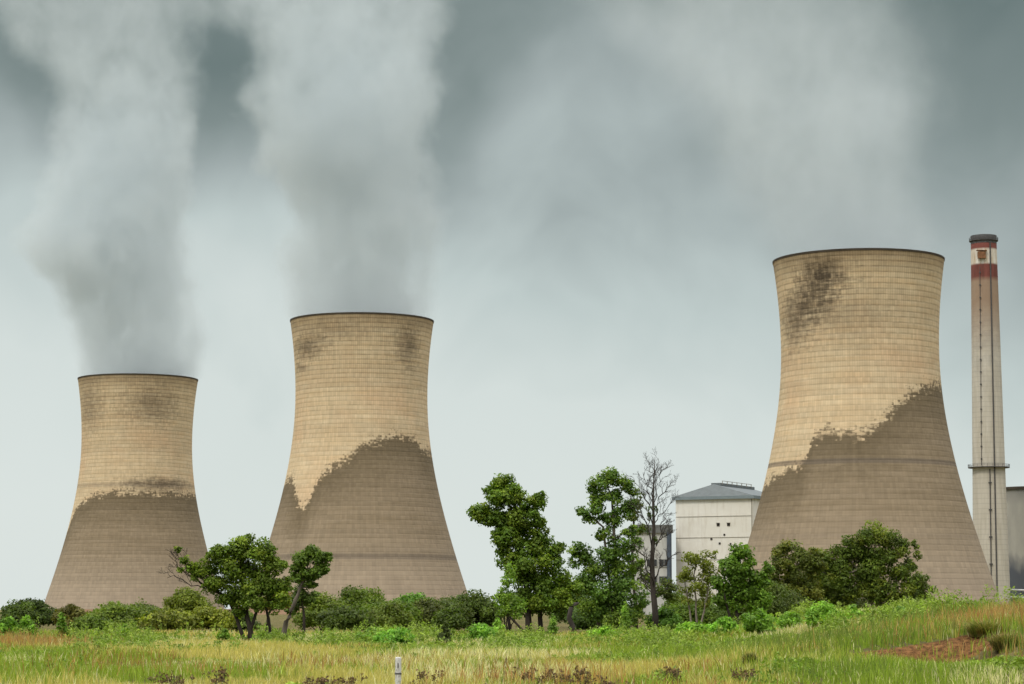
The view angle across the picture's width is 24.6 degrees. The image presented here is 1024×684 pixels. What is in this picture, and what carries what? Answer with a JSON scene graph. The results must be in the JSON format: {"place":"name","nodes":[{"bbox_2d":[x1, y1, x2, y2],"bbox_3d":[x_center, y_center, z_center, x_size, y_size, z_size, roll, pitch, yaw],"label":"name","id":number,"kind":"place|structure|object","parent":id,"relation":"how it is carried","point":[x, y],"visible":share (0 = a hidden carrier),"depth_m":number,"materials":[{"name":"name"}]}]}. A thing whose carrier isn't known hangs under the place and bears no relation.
{"place":"outdoors","nodes":[
{"label":"outdoors","id":0,"kind":"place"},
{"bbox_2d":[0,610,1023,683],"bbox_3d":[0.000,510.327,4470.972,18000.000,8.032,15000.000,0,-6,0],"label":"ground","id":1,"kind":"structure","parent":0,"point":[909,650],"depth_m":77.89,"materials":[{"name":"soil"}]},
{"bbox_2d":[0,616,20,637],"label":"shrub","id":2,"kind":"object","parent":1,"relation":"on","point":[7,624],"visible":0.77,"depth_m":126.80,"materials":[{"name":"green plant"}]},
{"bbox_2d":[11,614,36,637],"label":"shrub","id":3,"kind":"object","parent":1,"relation":"on","point":[26,621],"visible":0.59,"depth_m":128.94,"materials":[{"name":"green plant"}]},
{"bbox_2d":[0,597,58,628],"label":"round bush","id":4,"kind":"object","parent":1,"relation":"on","point":[33,609],"visible":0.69,"depth_m":202.60,"materials":[{"name":"green plant"}]},
{"bbox_2d":[54,612,70,639],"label":"shrub","id":5,"kind":"object","parent":1,"relation":"on","point":[61,622],"visible":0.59,"depth_m":126.97,"materials":[{"name":"green plant"}]},
{"bbox_2d":[50,603,88,628],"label":"round bush","id":6,"kind":"object","parent":1,"relation":"on","point":[69,611],"visible":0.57,"depth_m":198.17,"materials":[{"name":"green plant"}]},
{"bbox_2d":[67,613,114,630],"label":"round bush","id":7,"kind":"object","parent":1,"relation":"on","point":[93,621],"visible":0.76,"depth_m":180.01,"materials":[{"name":"green plant"}]},
{"bbox_2d":[79,600,144,632],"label":"round bush","id":8,"kind":"object","parent":1,"relation":"on","point":[112,610],"visible":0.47,"depth_m":185.52,"materials":[{"name":"green plant"}]},
{"bbox_2d":[117,623,128,637],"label":"shrub","id":9,"kind":"object","parent":1,"relation":"on","point":[124,626],"visible":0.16,"depth_m":128.93,"materials":[{"name":"green plant"}]},
{"bbox_2d":[101,602,163,620],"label":"round bush","id":10,"kind":"object","parent":1,"relation":"on","point":[143,609],"visible":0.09,"depth_m":190.17,"materials":[{"name":"green plant"}]},
{"bbox_2d":[45,373,230,613],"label":"cooling tower","id":11,"kind":"structure","parent":1,"relation":"on","point":[135,514],"depth_m":1242.33,"materials":[{"name":"concrete"}]},
{"bbox_2d":[130,597,157,609],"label":"round bush","id":12,"kind":"object","parent":1,"relation":"on","point":[135,603],"visible":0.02,"depth_m":194.40,"materials":[{"name":"green plant"}]},
{"bbox_2d":[134,606,192,630],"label":"round bush","id":13,"kind":"object","parent":1,"relation":"on","point":[156,619],"visible":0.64,"depth_m":180.29,"materials":[{"name":"green plant"}]},
{"bbox_2d":[147,670,194,683],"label":"seedhead weed","id":14,"kind":"object","parent":1,"relation":"on","point":[180,681],"visible":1,"depth_m":59.35,"materials":[{"name":"brown plant"}]},
{"bbox_2d":[162,586,214,611],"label":"round bush","id":15,"kind":"object","parent":1,"relation":"on","point":[188,599],"visible":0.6,"depth_m":212.53,"materials":[{"name":"green plant"}]},
{"bbox_2d":[168,605,241,631],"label":"round bush","id":16,"kind":"object","parent":1,"relation":"on","point":[208,616],"visible":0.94,"depth_m":179.72,"materials":[{"name":"green plant"}]},
{"bbox_2d":[202,666,228,683],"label":"seedhead weed","id":17,"kind":"object","parent":1,"relation":"on","point":[221,679],"visible":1,"depth_m":58.23,"materials":[{"name":"brown plant"}]},
{"bbox_2d":[215,628,234,641],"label":"shrub","id":18,"kind":"object","parent":1,"relation":"on","point":[224,634],"visible":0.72,"depth_m":126.88,"materials":[{"name":"green plant"}]},
{"bbox_2d":[158,533,294,640],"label":"spreading tree","id":19,"kind":"object","parent":1,"relation":"on","point":[253,581],"visible":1,"depth_m":138.01,"materials":[{"name":"green plant"}]},
{"bbox_2d":[215,610,260,632],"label":"round bush","id":20,"kind":"object","parent":1,"relation":"on","point":[242,619],"visible":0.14,"depth_m":187.57,"materials":[{"name":"green plant"}]},
{"bbox_2d":[262,577,292,630],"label":"russet tree","id":21,"kind":"object","parent":1,"relation":"on","point":[276,612],"visible":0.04,"depth_m":148.89,"materials":[{"name":"green plant"}]},
{"bbox_2d":[284,581,320,632],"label":"thin tree","id":22,"kind":"object","parent":1,"relation":"on","point":[305,598],"visible":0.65,"depth_m":154.92,"materials":[{"name":"green plant"}]},
{"bbox_2d":[281,544,333,637],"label":"pruned tree","id":23,"kind":"object","parent":1,"relation":"on","point":[300,572],"visible":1,"depth_m":146.02,"materials":[{"name":"green plant"}]},
{"bbox_2d":[289,591,348,631],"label":"round bush","id":24,"kind":"object","parent":1,"relation":"on","point":[312,610],"visible":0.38,"depth_m":197.60,"materials":[{"name":"green plant"}]},
{"bbox_2d":[302,676,341,683],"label":"seedhead weed","id":25,"kind":"object","parent":1,"relation":"on","point":[317,681],"visible":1,"depth_m":57.85,"materials":[{"name":"brown plant"}]},
{"bbox_2d":[310,673,367,683],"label":"seedhead weed","id":26,"kind":"object","parent":1,"relation":"on","point":[350,680],"visible":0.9,"depth_m":58.50,"materials":[{"name":"brown plant"}]},
{"bbox_2d":[314,604,376,631],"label":"round bush","id":27,"kind":"object","parent":1,"relation":"on","point":[344,617],"visible":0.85,"depth_m":185.67,"materials":[{"name":"green plant"}]},
{"bbox_2d":[235,312,466,614],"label":"cooling tower","id":28,"kind":"structure","parent":1,"relation":"on","point":[360,500],"depth_m":1024.42,"materials":[{"name":"concrete"}]},
{"bbox_2d":[333,585,373,606],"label":"round bush","id":29,"kind":"object","parent":1,"relation":"on","point":[348,596],"visible":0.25,"depth_m":202.99,"materials":[{"name":"green plant"}]},
{"bbox_2d":[355,626,383,641],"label":"shrub","id":30,"kind":"object","parent":1,"relation":"on","point":[367,631],"visible":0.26,"depth_m":128.74,"materials":[{"name":"green plant"}]},
{"bbox_2d":[352,587,389,608],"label":"round bush","id":31,"kind":"object","parent":1,"relation":"on","point":[377,596],"visible":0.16,"depth_m":201.99,"materials":[{"name":"green plant"}]},
{"bbox_2d":[359,599,422,629],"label":"round bush","id":32,"kind":"object","parent":1,"relation":"on","point":[414,611],"visible":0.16,"depth_m":194.34,"materials":[{"name":"green plant"}]},
{"bbox_2d":[366,601,416,628],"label":"round bush","id":33,"kind":"object","parent":1,"relation":"on","point":[395,613],"visible":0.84,"depth_m":189.41,"materials":[{"name":"green plant"}]},
{"bbox_2d":[372,624,416,644],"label":"shrub","id":34,"kind":"object","parent":1,"relation":"on","point":[393,635],"visible":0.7,"depth_m":122.52,"materials":[{"name":"green plant"}]},
{"bbox_2d":[395,657,401,683],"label":"marker post","id":35,"kind":"object","parent":1,"relation":"on","point":[398,673],"visible":1,"depth_m":58.88,"materials":[{"name":"white paint"}]},
{"bbox_2d":[390,591,432,606],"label":"round bush","id":36,"kind":"object","parent":1,"relation":"on","point":[409,598],"visible":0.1,"depth_m":208.19,"materials":[{"name":"green plant"}]},
{"bbox_2d":[409,669,444,683],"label":"seedhead weed","id":37,"kind":"object","parent":1,"relation":"on","point":[424,674],"visible":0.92,"depth_m":59.30,"materials":[{"name":"brown plant"}]},
{"bbox_2d":[411,597,443,630],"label":"round bush","id":38,"kind":"object","parent":1,"relation":"on","point":[429,608],"visible":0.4,"depth_m":197.39,"materials":[{"name":"green plant"}]},
{"bbox_2d":[436,620,452,642],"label":"shrub","id":39,"kind":"object","parent":1,"relation":"on","point":[446,630],"visible":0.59,"depth_m":124.91,"materials":[{"name":"green plant"}]},
{"bbox_2d":[417,595,475,630],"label":"round bush","id":40,"kind":"object","parent":1,"relation":"on","point":[449,602],"visible":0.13,"depth_m":203.79,"materials":[{"name":"green plant"}]},
{"bbox_2d":[429,604,470,630],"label":"round bush","id":41,"kind":"object","parent":1,"relation":"on","point":[453,616],"visible":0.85,"depth_m":193.97,"materials":[{"name":"green plant"}]},
{"bbox_2d":[444,589,505,626],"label":"round bush","id":42,"kind":"object","parent":1,"relation":"on","point":[482,607],"visible":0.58,"depth_m":205.76,"materials":[{"name":"green plant"}]},
{"bbox_2d":[466,622,497,640],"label":"shrub","id":43,"kind":"object","parent":1,"relation":"on","point":[480,630],"visible":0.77,"depth_m":138.56,"materials":[{"name":"green plant"}]},
{"bbox_2d":[490,617,505,635],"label":"shrub","id":44,"kind":"object","parent":1,"relation":"on","point":[497,625],"visible":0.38,"depth_m":148.75,"materials":[{"name":"green plant"}]},
{"bbox_2d":[493,561,527,632],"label":"feathery bush","id":45,"kind":"object","parent":1,"relation":"on","point":[508,601],"visible":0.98,"depth_m":178.87,"materials":[{"name":"green plant"}]},
{"bbox_2d":[0,603,1023,683],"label":"grass","id":46,"kind":"structure","parent":1,"relation":"on","point":[266,651],"depth_m":77.65,"materials":[{"name":"green plant"}]},
{"bbox_2d":[0,583,1023,683],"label":"weeds","id":47,"kind":"object","parent":1,"relation":"on","point":[640,634],"visible":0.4,"depth_m":111.73,"materials":[{"name":"green plant"}]},
{"bbox_2d":[0,596,1023,683],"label":"dry grass","id":48,"kind":"structure","parent":1,"relation":"on","point":[45,638],"depth_m":72.17,"materials":[{"name":"beige plant"}]},
{"bbox_2d":[465,473,584,631],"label":"leaning tree","id":49,"kind":"object","parent":1,"relation":"on","point":[512,531],"visible":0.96,"depth_m":188.72,"materials":[{"name":"green plant"}]},
{"bbox_2d":[512,666,554,683],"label":"seedhead weed","id":50,"kind":"object","parent":1,"relation":"on","point":[534,668],"visible":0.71,"depth_m":60.26,"materials":[{"name":"brown plant"}]},
{"bbox_2d":[546,613,559,634],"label":"shrub","id":51,"kind":"object","parent":1,"relation":"on","point":[553,622],"visible":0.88,"depth_m":163.64,"materials":[{"name":"green plant"}]},
{"bbox_2d":[533,669,576,683],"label":"seedhead weed","id":52,"kind":"object","parent":1,"relation":"on","point":[562,674],"visible":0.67,"depth_m":59.65,"materials":[{"name":"brown plant"}]},
{"bbox_2d":[545,584,592,623],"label":"round bush","id":53,"kind":"object","parent":1,"relation":"on","point":[560,618],"visible":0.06,"depth_m":236.94,"materials":[{"name":"green plant"}]},
{"bbox_2d":[567,602,578,631],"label":"dead stump","id":54,"kind":"object","parent":1,"relation":"on","point":[570,620],"visible":0.8,"depth_m":170.69,"materials":[{"name":"wood"}]},
{"bbox_2d":[560,665,606,683],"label":"seedhead weed","id":55,"kind":"object","parent":1,"relation":"on","point":[580,673],"visible":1,"depth_m":57.94,"materials":[{"name":"brown plant"}]},
{"bbox_2d":[564,597,638,629],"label":"round bush","id":56,"kind":"object","parent":1,"relation":"on","point":[579,621],"visible":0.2,"depth_m":220.81,"materials":[{"name":"green plant"}]},
{"bbox_2d":[586,624,620,637],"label":"shrub","id":57,"kind":"object","parent":1,"relation":"on","point":[603,629],"visible":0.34,"depth_m":138.81,"materials":[{"name":"green plant"}]},
{"bbox_2d":[566,466,650,629],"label":"tall gum tree","id":58,"kind":"object","parent":1,"relation":"on","point":[614,592],"visible":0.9,"depth_m":203.81,"materials":[{"name":"green plant"}]},
{"bbox_2d":[589,678,633,683],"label":"seedhead weed","id":59,"kind":"object","parent":1,"relation":"on","point":[606,682],"visible":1,"depth_m":57.31,"materials":[{"name":"brown plant"}]},
{"bbox_2d":[617,601,632,629],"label":"shrub","id":60,"kind":"object","parent":1,"relation":"on","point":[626,619],"visible":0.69,"depth_m":168.73,"materials":[{"name":"green plant"}]},
{"bbox_2d":[621,449,678,629],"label":"bare tree","id":61,"kind":"object","parent":1,"relation":"on","point":[654,541],"visible":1,"depth_m":187.43,"materials":[{"name":"wood"},{"name":"bark"}]},
{"bbox_2d":[628,525,672,614],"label":"annex","id":62,"kind":"object","parent":1,"relation":"on","point":[665,571],"visible":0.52,"depth_m":980.67,"materials":[{"name":"grey concrete"}]},
{"bbox_2d":[659,559,666,566],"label":"window","id":63,"kind":"structure","parent":62,"relation":"in","point":[662,560],"depth_m":980.58,"materials":[{"name":"grey glass"}]},
{"bbox_2d":[659,576,666,583],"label":"window","id":64,"kind":"structure","parent":62,"relation":"in","point":[660,577],"depth_m":979.86,"materials":[{"name":"grey glass"}]},
{"bbox_2d":[621,493,682,628],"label":"slender gum tree","id":65,"kind":"object","parent":1,"relation":"on","point":[668,595],"visible":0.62,"depth_m":228.69,"materials":[{"name":"green plant"}]},
{"bbox_2d":[642,606,681,629],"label":"round bush","id":66,"kind":"object","parent":1,"relation":"on","point":[666,616],"visible":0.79,"depth_m":207.89,"materials":[{"name":"green plant"}]},
{"bbox_2d":[657,666,685,683],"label":"seedhead weed","id":67,"kind":"object","parent":1,"relation":"on","point":[670,670],"visible":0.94,"depth_m":59.37,"materials":[{"name":"brown plant"}]},
{"bbox_2d":[658,590,686,626],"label":"round bush","id":68,"kind":"object","parent":1,"relation":"on","point":[667,604],"visible":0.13,"depth_m":234.13,"materials":[{"name":"green plant"}]},
{"bbox_2d":[674,621,708,634],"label":"shrub","id":69,"kind":"object","parent":1,"relation":"on","point":[685,625],"visible":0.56,"depth_m":126.56,"materials":[{"name":"green plant"}]},
{"bbox_2d":[668,599,720,625],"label":"round bush","id":70,"kind":"object","parent":1,"relation":"on","point":[681,609],"visible":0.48,"depth_m":228.35,"materials":[{"name":"green plant"}]},
{"bbox_2d":[675,550,724,623],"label":"pale gum tree","id":71,"kind":"object","parent":1,"relation":"on","point":[693,559],"visible":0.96,"depth_m":213.60,"materials":[{"name":"green plant"}]},
{"bbox_2d":[672,481,761,605],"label":"boiler house","id":72,"kind":"structure","parent":1,"relation":"on","point":[719,518],"depth_m":990.55,"materials":[{"name":"concrete"}]},
{"bbox_2d":[705,615,740,633],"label":"shrub","id":73,"kind":"object","parent":1,"relation":"on","point":[726,622],"visible":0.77,"depth_m":118.99,"materials":[{"name":"green plant"}]},
{"bbox_2d":[708,609,743,626],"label":"round bush","id":74,"kind":"object","parent":1,"relation":"on","point":[722,613],"visible":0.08,"depth_m":225.12,"materials":[{"name":"green plant"}]},
{"bbox_2d":[709,542,775,623],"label":"broadleaf tree","id":75,"kind":"object","parent":1,"relation":"on","point":[736,573],"visible":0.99,"depth_m":203.38,"materials":[{"name":"green plant"}]},
{"bbox_2d":[731,667,755,680],"bbox_3d":[6.056,8.751,61.468,0.714,0.507,1.218,0,-6,0],"label":"seedhead weed","id":76,"kind":"object","parent":1,"relation":"on","point":[744,676],"visible":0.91,"depth_m":61.35,"materials":[{"name":"brown plant"}]},
{"bbox_2d":[739,651,759,666],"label":"grass tussock","id":77,"kind":"object","parent":1,"relation":"on","point":[747,655],"depth_m":71.26,"materials":[{"name":"green plant"}]},
{"bbox_2d":[739,607,780,635],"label":"shrub","id":78,"kind":"object","parent":1,"relation":"on","point":[758,622],"visible":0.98,"depth_m":110.93,"materials":[{"name":"green plant"}]},
{"bbox_2d":[729,578,810,623],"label":"round bush","id":79,"kind":"object","parent":1,"relation":"on","point":[784,600],"visible":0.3,"depth_m":222.73,"materials":[{"name":"green plant"}]},
{"bbox_2d":[775,611,803,629],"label":"shrub","id":80,"kind":"object","parent":1,"relation":"on","point":[787,618],"visible":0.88,"depth_m":114.80,"materials":[{"name":"green plant"}]},
{"bbox_2d":[766,538,828,604],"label":"grey gum tree","id":81,"kind":"object","parent":1,"relation":"on","point":[794,576],"visible":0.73,"depth_m":233.36,"materials":[{"name":"green plant"}]},
{"bbox_2d":[782,571,868,607],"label":"round bush","id":82,"kind":"object","parent":1,"relation":"on","point":[861,604],"visible":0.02,"depth_m":245.58,"materials":[{"name":"green plant"}]},
{"bbox_2d":[801,600,852,628],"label":"shrub","id":83,"kind":"object","parent":1,"relation":"on","point":[821,610],"visible":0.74,"depth_m":107.12,"materials":[{"name":"green plant"}]},
{"bbox_2d":[846,604,865,619],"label":"shrub","id":84,"kind":"object","parent":1,"relation":"on","point":[855,611],"visible":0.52,"depth_m":109.06,"materials":[{"name":"green plant"}]},
{"bbox_2d":[742,248,1000,607],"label":"cooling tower","id":85,"kind":"structure","parent":1,"relation":"on","point":[861,434],"depth_m":863.33,"materials":[{"name":"concrete"}]},
{"bbox_2d":[813,518,937,608],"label":"wide gum tree","id":86,"kind":"object","parent":1,"relation":"on","point":[871,585],"visible":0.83,"depth_m":238.07,"materials":[{"name":"green plant"}]},
{"bbox_2d":[882,605,911,612],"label":"shrub","id":87,"kind":"object","parent":1,"relation":"on","point":[898,608],"visible":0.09,"depth_m":111.14,"materials":[{"name":"green plant"}]},
{"bbox_2d":[955,619,1010,636],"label":"grass tussock","id":88,"kind":"object","parent":1,"relation":"on","point":[974,629],"depth_m":78.07,"materials":[{"name":"green plant"}]},
{"bbox_2d":[968,234,1009,602],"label":"chimney","id":89,"kind":"object","parent":1,"relation":"on","point":[988,467],"visible":0.94,"depth_m":1107.53,"materials":[{"name":"concrete"}]},
{"bbox_2d":[981,630,1020,650],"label":"grass tussock","id":90,"kind":"object","parent":1,"relation":"on","point":[996,642],"depth_m":73.12,"materials":[{"name":"green plant"}]},
{"bbox_2d":[1006,486,1023,603],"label":"industrial building","id":91,"kind":"structure","parent":1,"relation":"on","point":[1015,507],"depth_m":1162.29,"materials":[{"name":"concrete"}]},
{"bbox_2d":[1010,588,1023,597],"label":"pipe rack","id":92,"kind":"object","parent":1,"relation":"on","point":[1021,589],"visible":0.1,"depth_m":1113.48,"materials":[{"name":"metal"}]},
{"bbox_2d":[0,0,1023,609],"label":"sky","id":93,"kind":"structure","parent":0,"point":[590,205],"materials":[{"name":"grey"}]},
{"bbox_2d":[630,599,1023,683],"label":"bank grass","id":94,"kind":"structure","parent":0,"point":[841,631],"depth_m":80.33,"materials":[{"name":"green plant"}]}
]}

